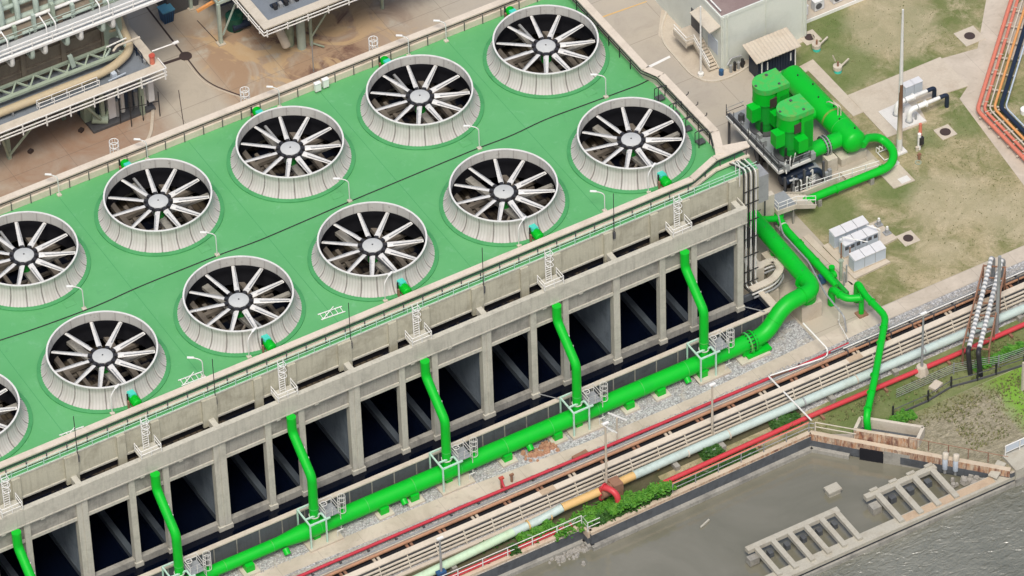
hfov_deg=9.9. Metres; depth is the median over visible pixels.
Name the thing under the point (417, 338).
access ladder
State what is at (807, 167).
pump
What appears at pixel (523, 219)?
deck lamp
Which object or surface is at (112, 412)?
deck lamp
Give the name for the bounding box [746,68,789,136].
pump motor
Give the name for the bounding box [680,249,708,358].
riser pipe
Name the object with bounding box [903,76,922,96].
valve cabinet
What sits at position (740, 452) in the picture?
red line
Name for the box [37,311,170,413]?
cooling fan
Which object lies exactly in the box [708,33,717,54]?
window
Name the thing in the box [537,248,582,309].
access ladder
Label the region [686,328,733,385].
valve platform
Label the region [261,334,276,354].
fan motor
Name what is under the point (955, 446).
rusty railing
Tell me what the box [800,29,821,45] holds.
manhole
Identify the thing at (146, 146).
deck lamp
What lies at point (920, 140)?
hydrant
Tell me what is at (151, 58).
red drum valve
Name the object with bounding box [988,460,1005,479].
broken slab
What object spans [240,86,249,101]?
cage ladder
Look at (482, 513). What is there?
trench floor
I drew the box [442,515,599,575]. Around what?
river railing
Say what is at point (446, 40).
deck lamp
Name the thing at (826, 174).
control post
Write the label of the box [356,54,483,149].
cooling fan
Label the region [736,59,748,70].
manhole
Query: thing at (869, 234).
switch cabinet
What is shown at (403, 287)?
fan motor
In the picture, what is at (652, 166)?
deck lamp
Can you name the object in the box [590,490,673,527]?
vine
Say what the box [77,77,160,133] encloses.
equipment skid
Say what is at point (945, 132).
manhole
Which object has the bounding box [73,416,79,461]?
lightning rod
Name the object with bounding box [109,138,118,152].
cage ladder
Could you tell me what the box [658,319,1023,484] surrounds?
grass verge
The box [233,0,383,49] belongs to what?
coil platform
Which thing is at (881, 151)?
rack
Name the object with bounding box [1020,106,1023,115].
round cap
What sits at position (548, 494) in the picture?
cable trays
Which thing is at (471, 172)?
cooling fan
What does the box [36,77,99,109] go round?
floor railing
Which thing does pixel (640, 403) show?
pebbles
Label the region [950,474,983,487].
rubble
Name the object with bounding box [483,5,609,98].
cooling fan
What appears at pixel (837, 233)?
switch cabinet
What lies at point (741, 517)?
river
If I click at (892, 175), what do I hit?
slab
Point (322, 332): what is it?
cable tray
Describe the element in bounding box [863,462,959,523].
pier grid
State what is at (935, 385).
stone block
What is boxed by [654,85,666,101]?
step frame
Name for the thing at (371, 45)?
cage ladder
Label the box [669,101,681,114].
step frame
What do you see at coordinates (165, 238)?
cooling fan
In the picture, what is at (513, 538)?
weeds
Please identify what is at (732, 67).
pump set
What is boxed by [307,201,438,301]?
cooling fan
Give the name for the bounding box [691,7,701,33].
door
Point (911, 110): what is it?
swan pipe
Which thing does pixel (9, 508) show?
access ladder
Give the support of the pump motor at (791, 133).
on the pump platform at (759, 143)
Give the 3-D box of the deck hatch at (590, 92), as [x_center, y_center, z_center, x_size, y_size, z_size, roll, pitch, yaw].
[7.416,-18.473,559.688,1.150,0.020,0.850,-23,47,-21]
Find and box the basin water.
[0,267,766,575]
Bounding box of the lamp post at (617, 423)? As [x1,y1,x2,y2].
[608,412,626,444]
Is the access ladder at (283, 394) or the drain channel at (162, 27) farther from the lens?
the drain channel at (162, 27)
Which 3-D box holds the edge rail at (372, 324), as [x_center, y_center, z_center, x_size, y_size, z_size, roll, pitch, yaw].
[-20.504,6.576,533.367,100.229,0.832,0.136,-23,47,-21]
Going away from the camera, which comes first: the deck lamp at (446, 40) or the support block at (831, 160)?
the deck lamp at (446, 40)
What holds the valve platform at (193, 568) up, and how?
on the ground at (254, 60)
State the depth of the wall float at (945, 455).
546.28 m
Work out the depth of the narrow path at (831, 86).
585.04 m
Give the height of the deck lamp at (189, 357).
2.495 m
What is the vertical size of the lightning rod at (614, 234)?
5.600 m
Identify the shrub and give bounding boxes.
[698,444,728,465]
[768,410,802,434]
[886,408,917,422]
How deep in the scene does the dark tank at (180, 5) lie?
595.60 m
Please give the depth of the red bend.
541.73 m
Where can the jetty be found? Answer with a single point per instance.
(894, 529)
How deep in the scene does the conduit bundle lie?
553.58 m
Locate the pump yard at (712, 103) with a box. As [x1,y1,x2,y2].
[674,71,880,193]
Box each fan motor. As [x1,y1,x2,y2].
[118,159,130,169]
[126,389,141,412]
[250,107,262,117]
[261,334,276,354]
[378,56,390,66]
[397,278,411,298]
[504,6,516,17]
[529,223,544,245]
[657,170,672,192]
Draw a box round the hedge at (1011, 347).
[972,341,1023,371]
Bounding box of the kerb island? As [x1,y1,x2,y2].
[658,10,802,79]
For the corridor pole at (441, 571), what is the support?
on the soil strip
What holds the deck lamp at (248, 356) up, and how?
on the cooling tower
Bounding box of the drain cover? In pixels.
[179,52,191,60]
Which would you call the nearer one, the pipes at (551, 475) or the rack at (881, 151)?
the pipes at (551, 475)
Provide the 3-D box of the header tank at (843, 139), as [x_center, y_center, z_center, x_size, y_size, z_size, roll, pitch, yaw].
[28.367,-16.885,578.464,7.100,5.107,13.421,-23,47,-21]
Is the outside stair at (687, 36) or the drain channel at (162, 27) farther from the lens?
the drain channel at (162, 27)
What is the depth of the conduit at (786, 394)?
551.14 m
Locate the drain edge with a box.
[185,60,245,98]
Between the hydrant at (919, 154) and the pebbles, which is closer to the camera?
the pebbles
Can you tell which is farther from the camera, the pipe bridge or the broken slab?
the pipe bridge
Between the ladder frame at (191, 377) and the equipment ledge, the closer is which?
the ladder frame at (191, 377)
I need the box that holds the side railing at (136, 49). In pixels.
[133,44,142,62]
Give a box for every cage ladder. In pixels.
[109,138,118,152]
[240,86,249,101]
[368,36,377,49]
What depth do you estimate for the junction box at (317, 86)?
560.02 m
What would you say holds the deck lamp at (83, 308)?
on the cooling tower
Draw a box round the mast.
[896,9,906,155]
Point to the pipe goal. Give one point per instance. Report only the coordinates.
(855, 239)
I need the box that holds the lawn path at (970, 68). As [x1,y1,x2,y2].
[942,0,1023,184]
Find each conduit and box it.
[768,376,811,420]
[770,323,827,375]
[777,215,846,331]
[830,269,1023,351]
[843,270,1023,348]
[855,274,1023,346]
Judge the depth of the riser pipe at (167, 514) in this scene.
530.95 m
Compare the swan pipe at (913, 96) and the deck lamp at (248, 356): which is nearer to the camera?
the deck lamp at (248, 356)
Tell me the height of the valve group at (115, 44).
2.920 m
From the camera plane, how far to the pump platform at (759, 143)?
572.53 m
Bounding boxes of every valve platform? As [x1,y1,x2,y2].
[161,550,211,575]
[296,493,345,552]
[429,437,477,495]
[559,381,607,439]
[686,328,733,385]
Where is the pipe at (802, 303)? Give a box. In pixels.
[186,210,821,575]
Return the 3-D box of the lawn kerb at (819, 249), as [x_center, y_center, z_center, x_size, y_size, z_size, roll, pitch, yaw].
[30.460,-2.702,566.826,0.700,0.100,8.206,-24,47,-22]
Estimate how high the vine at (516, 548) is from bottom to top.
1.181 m
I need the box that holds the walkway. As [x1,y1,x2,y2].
[253,246,1023,575]
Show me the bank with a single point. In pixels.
(656, 510)
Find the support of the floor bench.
on the plant platform at (134, 67)
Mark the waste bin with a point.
(166, 12)
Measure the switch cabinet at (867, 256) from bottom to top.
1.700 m
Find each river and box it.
[514,453,967,575]
[815,484,1023,575]
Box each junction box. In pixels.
[313,80,320,92]
[321,77,328,88]
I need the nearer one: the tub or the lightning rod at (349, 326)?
the lightning rod at (349, 326)
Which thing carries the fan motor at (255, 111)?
on the cooling tower
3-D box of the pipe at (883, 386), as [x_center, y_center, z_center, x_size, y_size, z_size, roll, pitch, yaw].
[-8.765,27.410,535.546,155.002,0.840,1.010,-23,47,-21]
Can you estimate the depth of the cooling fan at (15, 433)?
528.10 m
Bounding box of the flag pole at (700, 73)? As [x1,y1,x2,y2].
[698,6,703,76]
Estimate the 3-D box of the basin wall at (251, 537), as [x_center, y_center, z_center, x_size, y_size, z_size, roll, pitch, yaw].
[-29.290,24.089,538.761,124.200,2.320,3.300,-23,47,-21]
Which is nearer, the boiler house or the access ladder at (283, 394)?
the access ladder at (283, 394)
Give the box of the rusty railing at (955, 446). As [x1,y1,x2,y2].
[908,437,1007,461]
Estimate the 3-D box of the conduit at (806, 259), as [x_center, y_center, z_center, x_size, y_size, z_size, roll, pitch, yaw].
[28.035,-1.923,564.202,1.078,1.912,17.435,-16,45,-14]
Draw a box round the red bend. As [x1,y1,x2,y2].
[598,483,620,502]
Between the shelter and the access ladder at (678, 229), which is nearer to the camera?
the access ladder at (678, 229)
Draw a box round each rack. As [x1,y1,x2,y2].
[876,145,887,160]
[976,0,1023,160]
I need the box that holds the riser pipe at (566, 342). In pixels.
[552,303,581,412]
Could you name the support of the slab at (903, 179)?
on the slab at (892, 175)
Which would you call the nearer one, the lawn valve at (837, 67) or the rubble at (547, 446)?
the rubble at (547, 446)
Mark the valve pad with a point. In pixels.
(888, 116)
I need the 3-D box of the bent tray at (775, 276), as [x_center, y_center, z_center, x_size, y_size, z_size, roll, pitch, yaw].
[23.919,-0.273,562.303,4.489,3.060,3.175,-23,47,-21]
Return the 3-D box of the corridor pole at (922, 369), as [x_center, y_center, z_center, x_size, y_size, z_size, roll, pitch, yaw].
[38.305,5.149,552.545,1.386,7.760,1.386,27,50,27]
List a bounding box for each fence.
[892,355,1023,414]
[896,348,1023,396]
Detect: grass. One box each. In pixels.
[819,332,1023,449]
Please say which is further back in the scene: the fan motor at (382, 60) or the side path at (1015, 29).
the side path at (1015, 29)
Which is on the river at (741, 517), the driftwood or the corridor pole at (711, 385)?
the driftwood
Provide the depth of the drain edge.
587.85 m
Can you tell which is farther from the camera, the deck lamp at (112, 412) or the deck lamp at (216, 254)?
the deck lamp at (216, 254)
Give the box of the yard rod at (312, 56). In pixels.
[311,41,313,71]
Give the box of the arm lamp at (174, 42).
[152,40,178,51]
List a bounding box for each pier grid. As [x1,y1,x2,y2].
[745,506,862,575]
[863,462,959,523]
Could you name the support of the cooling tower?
on the ground at (254, 60)
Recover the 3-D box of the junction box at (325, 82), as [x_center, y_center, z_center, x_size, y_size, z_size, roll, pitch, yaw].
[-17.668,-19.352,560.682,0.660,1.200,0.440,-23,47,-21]
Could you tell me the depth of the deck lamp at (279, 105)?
557.88 m
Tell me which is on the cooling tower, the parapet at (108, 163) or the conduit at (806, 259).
the parapet at (108, 163)
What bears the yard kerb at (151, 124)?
on the ground at (254, 60)
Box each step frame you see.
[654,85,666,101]
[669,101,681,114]
[682,116,693,132]
[695,129,707,146]
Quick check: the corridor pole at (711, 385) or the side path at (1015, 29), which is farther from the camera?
the side path at (1015, 29)
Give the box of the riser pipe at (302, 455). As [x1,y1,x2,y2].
[286,414,319,524]
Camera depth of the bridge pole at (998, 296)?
555.25 m
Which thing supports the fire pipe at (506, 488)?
on the gravel bed
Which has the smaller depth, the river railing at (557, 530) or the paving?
the river railing at (557, 530)
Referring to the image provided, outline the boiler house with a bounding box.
[0,0,161,102]
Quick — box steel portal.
[187,0,252,46]
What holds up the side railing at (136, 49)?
on the plant platform at (134, 67)
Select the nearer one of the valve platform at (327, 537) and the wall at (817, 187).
the valve platform at (327, 537)
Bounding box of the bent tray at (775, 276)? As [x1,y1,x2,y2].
[748,258,783,298]
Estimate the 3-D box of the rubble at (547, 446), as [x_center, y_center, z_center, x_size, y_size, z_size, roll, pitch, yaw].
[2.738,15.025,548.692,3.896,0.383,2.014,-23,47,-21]
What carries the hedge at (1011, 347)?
on the grass verge
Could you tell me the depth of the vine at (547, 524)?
540.21 m
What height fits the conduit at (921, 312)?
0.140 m
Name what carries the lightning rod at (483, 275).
attached to the cooling tower
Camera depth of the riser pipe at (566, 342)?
545.69 m
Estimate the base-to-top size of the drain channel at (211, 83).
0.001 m
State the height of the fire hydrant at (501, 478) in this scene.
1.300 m
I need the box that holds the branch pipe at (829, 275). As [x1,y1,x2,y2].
[763,212,848,293]
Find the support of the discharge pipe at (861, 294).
on the ground at (254, 60)
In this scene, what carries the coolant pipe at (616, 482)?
on the soil strip
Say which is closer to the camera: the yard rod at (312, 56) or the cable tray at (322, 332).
the cable tray at (322, 332)
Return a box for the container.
[749,49,794,76]
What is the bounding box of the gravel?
[219,319,813,575]
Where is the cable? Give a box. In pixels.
[0,80,648,340]
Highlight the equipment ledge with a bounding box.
[807,0,862,22]
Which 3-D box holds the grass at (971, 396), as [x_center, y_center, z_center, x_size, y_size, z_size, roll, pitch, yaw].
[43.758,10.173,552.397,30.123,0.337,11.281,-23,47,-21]
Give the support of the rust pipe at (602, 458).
on the gravel bed
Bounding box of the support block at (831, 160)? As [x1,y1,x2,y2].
[822,152,837,172]
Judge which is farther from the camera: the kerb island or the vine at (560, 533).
the kerb island
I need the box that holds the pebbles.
[234,267,1020,575]
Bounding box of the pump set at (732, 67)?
[727,55,743,72]
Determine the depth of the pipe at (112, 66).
577.93 m
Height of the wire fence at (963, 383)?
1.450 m
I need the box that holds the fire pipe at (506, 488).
[297,342,848,575]
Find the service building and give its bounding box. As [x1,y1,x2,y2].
[655,0,806,68]
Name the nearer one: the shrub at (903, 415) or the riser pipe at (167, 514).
the riser pipe at (167, 514)
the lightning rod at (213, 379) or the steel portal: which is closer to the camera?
the lightning rod at (213, 379)
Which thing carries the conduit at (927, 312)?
on the conduit stand
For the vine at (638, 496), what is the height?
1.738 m
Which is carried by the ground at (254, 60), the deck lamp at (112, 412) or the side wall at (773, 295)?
the side wall at (773, 295)
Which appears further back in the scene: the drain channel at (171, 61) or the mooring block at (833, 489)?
the drain channel at (171, 61)
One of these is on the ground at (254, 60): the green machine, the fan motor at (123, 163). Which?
the green machine
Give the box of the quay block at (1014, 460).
[1002,438,1023,486]
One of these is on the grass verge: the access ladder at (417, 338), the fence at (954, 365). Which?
the fence at (954, 365)
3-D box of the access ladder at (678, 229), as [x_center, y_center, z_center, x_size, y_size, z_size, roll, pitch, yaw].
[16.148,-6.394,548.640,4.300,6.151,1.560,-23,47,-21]
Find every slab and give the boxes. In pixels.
[823,220,896,279]
[848,57,968,137]
[881,164,914,188]
[897,175,910,183]
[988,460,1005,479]
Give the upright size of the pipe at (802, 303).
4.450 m
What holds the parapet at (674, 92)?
on the cooling tower
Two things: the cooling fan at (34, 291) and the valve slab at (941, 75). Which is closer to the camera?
the cooling fan at (34, 291)
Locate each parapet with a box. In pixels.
[0,0,539,214]
[572,0,748,154]
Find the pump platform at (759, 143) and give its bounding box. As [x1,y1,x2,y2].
[726,101,824,191]
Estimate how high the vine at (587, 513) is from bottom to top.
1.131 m
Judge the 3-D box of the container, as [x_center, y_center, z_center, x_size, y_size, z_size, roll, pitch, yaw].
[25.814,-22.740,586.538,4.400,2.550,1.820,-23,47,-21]
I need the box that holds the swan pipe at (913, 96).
[893,86,936,116]
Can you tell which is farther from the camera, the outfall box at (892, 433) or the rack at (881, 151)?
the rack at (881, 151)
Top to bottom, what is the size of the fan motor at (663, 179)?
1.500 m
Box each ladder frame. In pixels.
[59,426,83,435]
[178,371,205,385]
[318,306,344,319]
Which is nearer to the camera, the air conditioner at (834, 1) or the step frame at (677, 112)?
the step frame at (677, 112)
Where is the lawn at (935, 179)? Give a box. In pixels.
[794,0,1023,305]
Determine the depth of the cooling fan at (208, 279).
538.14 m
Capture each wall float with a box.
[942,451,948,473]
[953,453,959,475]
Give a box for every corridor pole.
[435,536,446,575]
[601,421,616,482]
[709,382,715,435]
[915,311,928,377]
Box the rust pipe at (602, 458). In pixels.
[324,276,1023,575]
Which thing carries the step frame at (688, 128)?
on the cooling tower
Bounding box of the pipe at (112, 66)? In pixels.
[0,16,145,116]
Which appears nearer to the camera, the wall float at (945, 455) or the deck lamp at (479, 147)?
the wall float at (945, 455)
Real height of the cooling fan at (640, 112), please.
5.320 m
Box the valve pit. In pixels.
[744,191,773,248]
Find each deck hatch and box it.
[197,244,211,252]
[583,88,597,96]
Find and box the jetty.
[765,476,1014,575]
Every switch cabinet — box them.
[828,215,868,249]
[838,225,878,258]
[848,240,885,272]
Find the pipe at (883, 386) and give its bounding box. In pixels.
[449,322,1023,575]
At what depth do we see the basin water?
548.70 m
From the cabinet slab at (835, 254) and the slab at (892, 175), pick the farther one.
the slab at (892, 175)
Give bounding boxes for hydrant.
[498,476,504,487]
[915,123,923,151]
[915,152,920,164]
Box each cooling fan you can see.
[0,211,90,310]
[0,374,32,461]
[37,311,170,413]
[94,158,223,256]
[173,255,305,356]
[226,106,355,202]
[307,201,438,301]
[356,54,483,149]
[439,148,568,246]
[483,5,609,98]
[567,97,695,193]
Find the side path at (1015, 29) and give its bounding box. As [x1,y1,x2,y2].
[1006,0,1023,60]
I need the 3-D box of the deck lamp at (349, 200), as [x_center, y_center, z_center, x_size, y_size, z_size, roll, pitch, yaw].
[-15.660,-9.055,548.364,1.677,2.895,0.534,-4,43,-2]
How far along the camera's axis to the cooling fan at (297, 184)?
552.97 m
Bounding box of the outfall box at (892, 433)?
[853,416,924,468]
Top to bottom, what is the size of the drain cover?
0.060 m
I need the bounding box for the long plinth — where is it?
[840,159,878,179]
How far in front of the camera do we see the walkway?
550.98 m
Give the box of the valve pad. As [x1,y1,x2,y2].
[878,102,925,130]
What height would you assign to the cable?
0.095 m
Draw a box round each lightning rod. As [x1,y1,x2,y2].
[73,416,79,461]
[212,359,217,403]
[348,303,352,347]
[482,249,484,292]
[612,193,615,238]
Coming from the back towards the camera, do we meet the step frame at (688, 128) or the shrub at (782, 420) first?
the step frame at (688, 128)
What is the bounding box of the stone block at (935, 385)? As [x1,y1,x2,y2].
[929,379,942,391]
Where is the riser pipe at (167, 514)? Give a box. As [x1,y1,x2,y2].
[150,471,184,575]
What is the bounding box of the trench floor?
[333,278,1023,575]
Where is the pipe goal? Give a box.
[840,225,879,258]
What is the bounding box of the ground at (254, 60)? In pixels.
[0,0,1023,575]
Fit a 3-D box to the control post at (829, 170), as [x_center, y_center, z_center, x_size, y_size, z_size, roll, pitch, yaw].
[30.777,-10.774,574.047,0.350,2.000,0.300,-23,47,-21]
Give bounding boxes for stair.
[673,24,718,71]
[774,191,816,224]
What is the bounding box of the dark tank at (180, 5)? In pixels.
[157,0,197,13]
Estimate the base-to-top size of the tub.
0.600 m
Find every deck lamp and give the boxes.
[45,173,61,196]
[66,285,86,309]
[109,384,119,415]
[134,138,149,158]
[187,356,204,377]
[200,231,219,256]
[246,327,256,358]
[266,86,281,106]
[333,177,352,202]
[383,271,392,302]
[396,34,410,55]
[433,20,448,42]
[463,125,481,149]
[517,216,526,246]
[590,190,607,211]
[591,74,608,98]
[646,163,655,193]
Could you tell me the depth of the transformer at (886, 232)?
568.79 m
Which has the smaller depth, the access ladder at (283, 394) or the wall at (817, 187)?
the access ladder at (283, 394)
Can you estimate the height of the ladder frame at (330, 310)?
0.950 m
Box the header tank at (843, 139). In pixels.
[780,65,866,166]
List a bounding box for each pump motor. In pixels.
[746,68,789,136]
[770,93,813,162]
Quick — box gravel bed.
[295,261,1023,575]
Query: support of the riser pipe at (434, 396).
attached to the cooling tower
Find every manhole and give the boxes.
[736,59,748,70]
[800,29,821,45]
[896,230,919,246]
[933,124,956,139]
[954,26,985,46]
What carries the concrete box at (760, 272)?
on the ground at (254, 60)
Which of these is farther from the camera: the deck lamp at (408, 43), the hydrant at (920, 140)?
the hydrant at (920, 140)
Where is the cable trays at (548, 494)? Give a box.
[343,282,1023,575]
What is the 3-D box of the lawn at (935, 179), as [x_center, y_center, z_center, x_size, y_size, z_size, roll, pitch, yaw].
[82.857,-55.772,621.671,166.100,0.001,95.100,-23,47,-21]
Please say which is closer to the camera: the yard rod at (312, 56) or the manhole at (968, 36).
the yard rod at (312, 56)
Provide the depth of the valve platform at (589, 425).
549.78 m
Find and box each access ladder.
[0,473,44,536]
[134,415,182,477]
[270,358,318,420]
[405,302,451,364]
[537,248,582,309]
[665,194,710,255]
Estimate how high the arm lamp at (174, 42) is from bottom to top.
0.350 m
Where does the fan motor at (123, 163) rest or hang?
on the cooling tower
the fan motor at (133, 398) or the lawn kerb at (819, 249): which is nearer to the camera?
the fan motor at (133, 398)
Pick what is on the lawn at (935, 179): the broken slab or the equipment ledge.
the equipment ledge
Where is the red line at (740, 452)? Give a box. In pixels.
[672,422,808,483]
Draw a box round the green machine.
[225,9,249,32]
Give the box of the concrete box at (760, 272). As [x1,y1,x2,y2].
[744,255,763,292]
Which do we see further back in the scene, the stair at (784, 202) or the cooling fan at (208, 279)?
the stair at (784, 202)
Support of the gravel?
on the ground at (254, 60)
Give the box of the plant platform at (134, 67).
[0,15,166,159]
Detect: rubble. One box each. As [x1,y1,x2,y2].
[521,439,559,461]
[548,544,588,565]
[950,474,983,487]
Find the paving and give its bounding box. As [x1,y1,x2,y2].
[844,281,853,294]
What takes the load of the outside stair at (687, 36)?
on the kerb island
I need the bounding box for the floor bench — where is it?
[108,70,125,81]
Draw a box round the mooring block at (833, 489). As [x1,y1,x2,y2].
[823,482,841,497]
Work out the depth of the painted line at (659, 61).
588.61 m
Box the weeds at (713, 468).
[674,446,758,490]
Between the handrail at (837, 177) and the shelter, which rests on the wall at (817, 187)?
the handrail at (837, 177)
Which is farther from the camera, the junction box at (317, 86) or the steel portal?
the steel portal
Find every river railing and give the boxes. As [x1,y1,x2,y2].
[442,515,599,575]
[672,423,813,492]
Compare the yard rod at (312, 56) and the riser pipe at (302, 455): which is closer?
the riser pipe at (302, 455)
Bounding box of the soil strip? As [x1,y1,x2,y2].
[406,409,802,575]
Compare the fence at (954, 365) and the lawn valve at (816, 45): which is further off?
the lawn valve at (816, 45)
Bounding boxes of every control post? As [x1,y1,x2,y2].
[825,171,828,180]
[827,168,831,178]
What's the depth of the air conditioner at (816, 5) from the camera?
592.72 m
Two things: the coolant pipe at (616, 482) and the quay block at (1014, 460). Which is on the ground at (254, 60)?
the quay block at (1014, 460)
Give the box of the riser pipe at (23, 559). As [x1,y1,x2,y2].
[11,529,35,575]
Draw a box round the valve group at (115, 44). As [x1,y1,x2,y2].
[106,28,139,59]
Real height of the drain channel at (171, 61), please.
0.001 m
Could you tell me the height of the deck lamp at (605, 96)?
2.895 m
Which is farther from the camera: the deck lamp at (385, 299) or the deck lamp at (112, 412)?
the deck lamp at (385, 299)
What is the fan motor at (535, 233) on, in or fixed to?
on the cooling tower
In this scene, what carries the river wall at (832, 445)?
on the bank
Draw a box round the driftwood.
[700,519,709,527]
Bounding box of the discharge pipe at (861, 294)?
[828,281,888,430]
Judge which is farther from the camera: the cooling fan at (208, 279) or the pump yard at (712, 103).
the pump yard at (712, 103)
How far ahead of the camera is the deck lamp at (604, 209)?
546.32 m
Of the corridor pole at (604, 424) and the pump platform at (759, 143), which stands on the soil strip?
the corridor pole at (604, 424)
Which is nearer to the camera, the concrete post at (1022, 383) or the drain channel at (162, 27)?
the concrete post at (1022, 383)
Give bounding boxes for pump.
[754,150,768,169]
[778,162,821,191]
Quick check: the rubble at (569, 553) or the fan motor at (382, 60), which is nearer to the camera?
the rubble at (569, 553)
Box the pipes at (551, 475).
[314,272,1023,575]
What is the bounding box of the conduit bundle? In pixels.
[729,159,768,292]
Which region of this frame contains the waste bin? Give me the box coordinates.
[157,3,174,23]
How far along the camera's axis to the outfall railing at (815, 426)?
548.37 m
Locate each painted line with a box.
[603,1,646,16]
[649,56,670,66]
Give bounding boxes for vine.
[506,542,521,556]
[515,518,554,543]
[551,516,584,541]
[571,490,640,532]
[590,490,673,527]
[605,480,676,515]
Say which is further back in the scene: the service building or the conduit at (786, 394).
the service building
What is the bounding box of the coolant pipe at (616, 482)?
[413,304,1023,575]
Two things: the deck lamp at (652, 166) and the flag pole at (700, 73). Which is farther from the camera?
the flag pole at (700, 73)
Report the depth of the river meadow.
550.14 m
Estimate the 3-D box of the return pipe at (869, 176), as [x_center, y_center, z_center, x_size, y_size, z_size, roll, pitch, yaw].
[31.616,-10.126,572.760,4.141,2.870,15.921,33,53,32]
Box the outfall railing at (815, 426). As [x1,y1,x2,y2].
[814,422,855,433]
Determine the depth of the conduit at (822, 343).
555.34 m
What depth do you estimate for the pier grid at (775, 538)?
540.24 m
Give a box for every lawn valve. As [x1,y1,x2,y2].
[811,33,827,51]
[832,55,848,73]
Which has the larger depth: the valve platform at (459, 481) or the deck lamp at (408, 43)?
the deck lamp at (408, 43)
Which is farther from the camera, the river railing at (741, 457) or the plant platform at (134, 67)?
the plant platform at (134, 67)
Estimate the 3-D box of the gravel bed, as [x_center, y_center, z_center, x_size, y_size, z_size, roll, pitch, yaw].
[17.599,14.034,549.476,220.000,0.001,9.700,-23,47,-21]
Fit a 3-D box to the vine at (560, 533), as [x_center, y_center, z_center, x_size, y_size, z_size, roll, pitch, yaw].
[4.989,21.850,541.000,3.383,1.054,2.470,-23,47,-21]
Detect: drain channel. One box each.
[146,6,181,52]
[163,57,180,64]
[188,60,247,97]
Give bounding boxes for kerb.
[146,103,153,138]
[660,11,748,81]
[803,234,855,283]
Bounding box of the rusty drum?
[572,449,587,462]
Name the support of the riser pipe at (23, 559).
attached to the cooling tower
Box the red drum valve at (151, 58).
[148,53,154,64]
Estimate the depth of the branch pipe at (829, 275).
564.33 m
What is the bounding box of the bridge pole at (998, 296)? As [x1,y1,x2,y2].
[995,255,1000,333]
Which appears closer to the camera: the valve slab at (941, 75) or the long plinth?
the long plinth
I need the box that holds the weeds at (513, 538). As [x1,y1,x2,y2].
[466,537,514,560]
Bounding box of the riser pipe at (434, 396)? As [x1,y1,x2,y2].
[420,358,451,468]
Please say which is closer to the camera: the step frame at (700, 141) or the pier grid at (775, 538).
the pier grid at (775, 538)
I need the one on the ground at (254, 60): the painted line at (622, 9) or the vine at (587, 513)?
the painted line at (622, 9)
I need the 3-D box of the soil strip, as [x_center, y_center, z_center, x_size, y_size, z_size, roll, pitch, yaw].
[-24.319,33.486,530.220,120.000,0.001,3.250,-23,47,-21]
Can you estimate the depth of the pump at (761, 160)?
575.49 m
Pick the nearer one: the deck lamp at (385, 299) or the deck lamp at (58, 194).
the deck lamp at (385, 299)
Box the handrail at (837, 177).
[795,161,877,191]
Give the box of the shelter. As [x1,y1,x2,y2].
[742,27,800,72]
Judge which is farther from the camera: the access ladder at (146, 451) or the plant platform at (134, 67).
the plant platform at (134, 67)
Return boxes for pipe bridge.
[961,256,1005,376]
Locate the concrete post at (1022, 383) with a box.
[1021,362,1023,390]
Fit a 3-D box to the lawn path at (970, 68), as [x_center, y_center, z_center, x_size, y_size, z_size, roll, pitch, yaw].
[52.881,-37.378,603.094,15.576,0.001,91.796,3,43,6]
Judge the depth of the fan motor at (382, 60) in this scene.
562.18 m
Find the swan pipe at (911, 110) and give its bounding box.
[905,93,948,123]
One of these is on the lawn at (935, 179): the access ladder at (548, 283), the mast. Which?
the mast
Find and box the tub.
[719,68,723,75]
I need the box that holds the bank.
[477,437,1014,575]
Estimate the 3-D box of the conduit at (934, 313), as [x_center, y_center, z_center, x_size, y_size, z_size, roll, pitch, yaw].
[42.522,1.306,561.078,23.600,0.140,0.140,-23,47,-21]
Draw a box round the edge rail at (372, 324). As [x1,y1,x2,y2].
[0,161,756,482]
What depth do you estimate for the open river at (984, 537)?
540.60 m
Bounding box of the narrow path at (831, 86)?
[799,59,862,116]
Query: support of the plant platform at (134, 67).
on the ground at (254, 60)
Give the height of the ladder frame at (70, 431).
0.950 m
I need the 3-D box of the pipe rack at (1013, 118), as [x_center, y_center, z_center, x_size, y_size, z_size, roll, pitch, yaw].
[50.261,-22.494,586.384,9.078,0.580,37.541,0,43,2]
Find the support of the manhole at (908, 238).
on the lawn at (935, 179)
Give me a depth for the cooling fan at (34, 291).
543.20 m
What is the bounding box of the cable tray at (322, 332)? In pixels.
[0,142,750,476]
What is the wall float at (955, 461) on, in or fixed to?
hanging from the river wall at (832, 445)
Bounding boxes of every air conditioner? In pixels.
[811,0,823,11]
[830,0,842,3]
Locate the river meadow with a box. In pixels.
[903,367,1023,470]
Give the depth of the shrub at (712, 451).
547.26 m
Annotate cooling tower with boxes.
[0,0,758,575]
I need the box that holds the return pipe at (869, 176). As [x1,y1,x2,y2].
[781,133,897,216]
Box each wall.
[139,289,774,575]
[461,430,1010,575]
[764,288,778,303]
[799,166,877,195]
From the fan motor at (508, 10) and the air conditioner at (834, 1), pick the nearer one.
the fan motor at (508, 10)

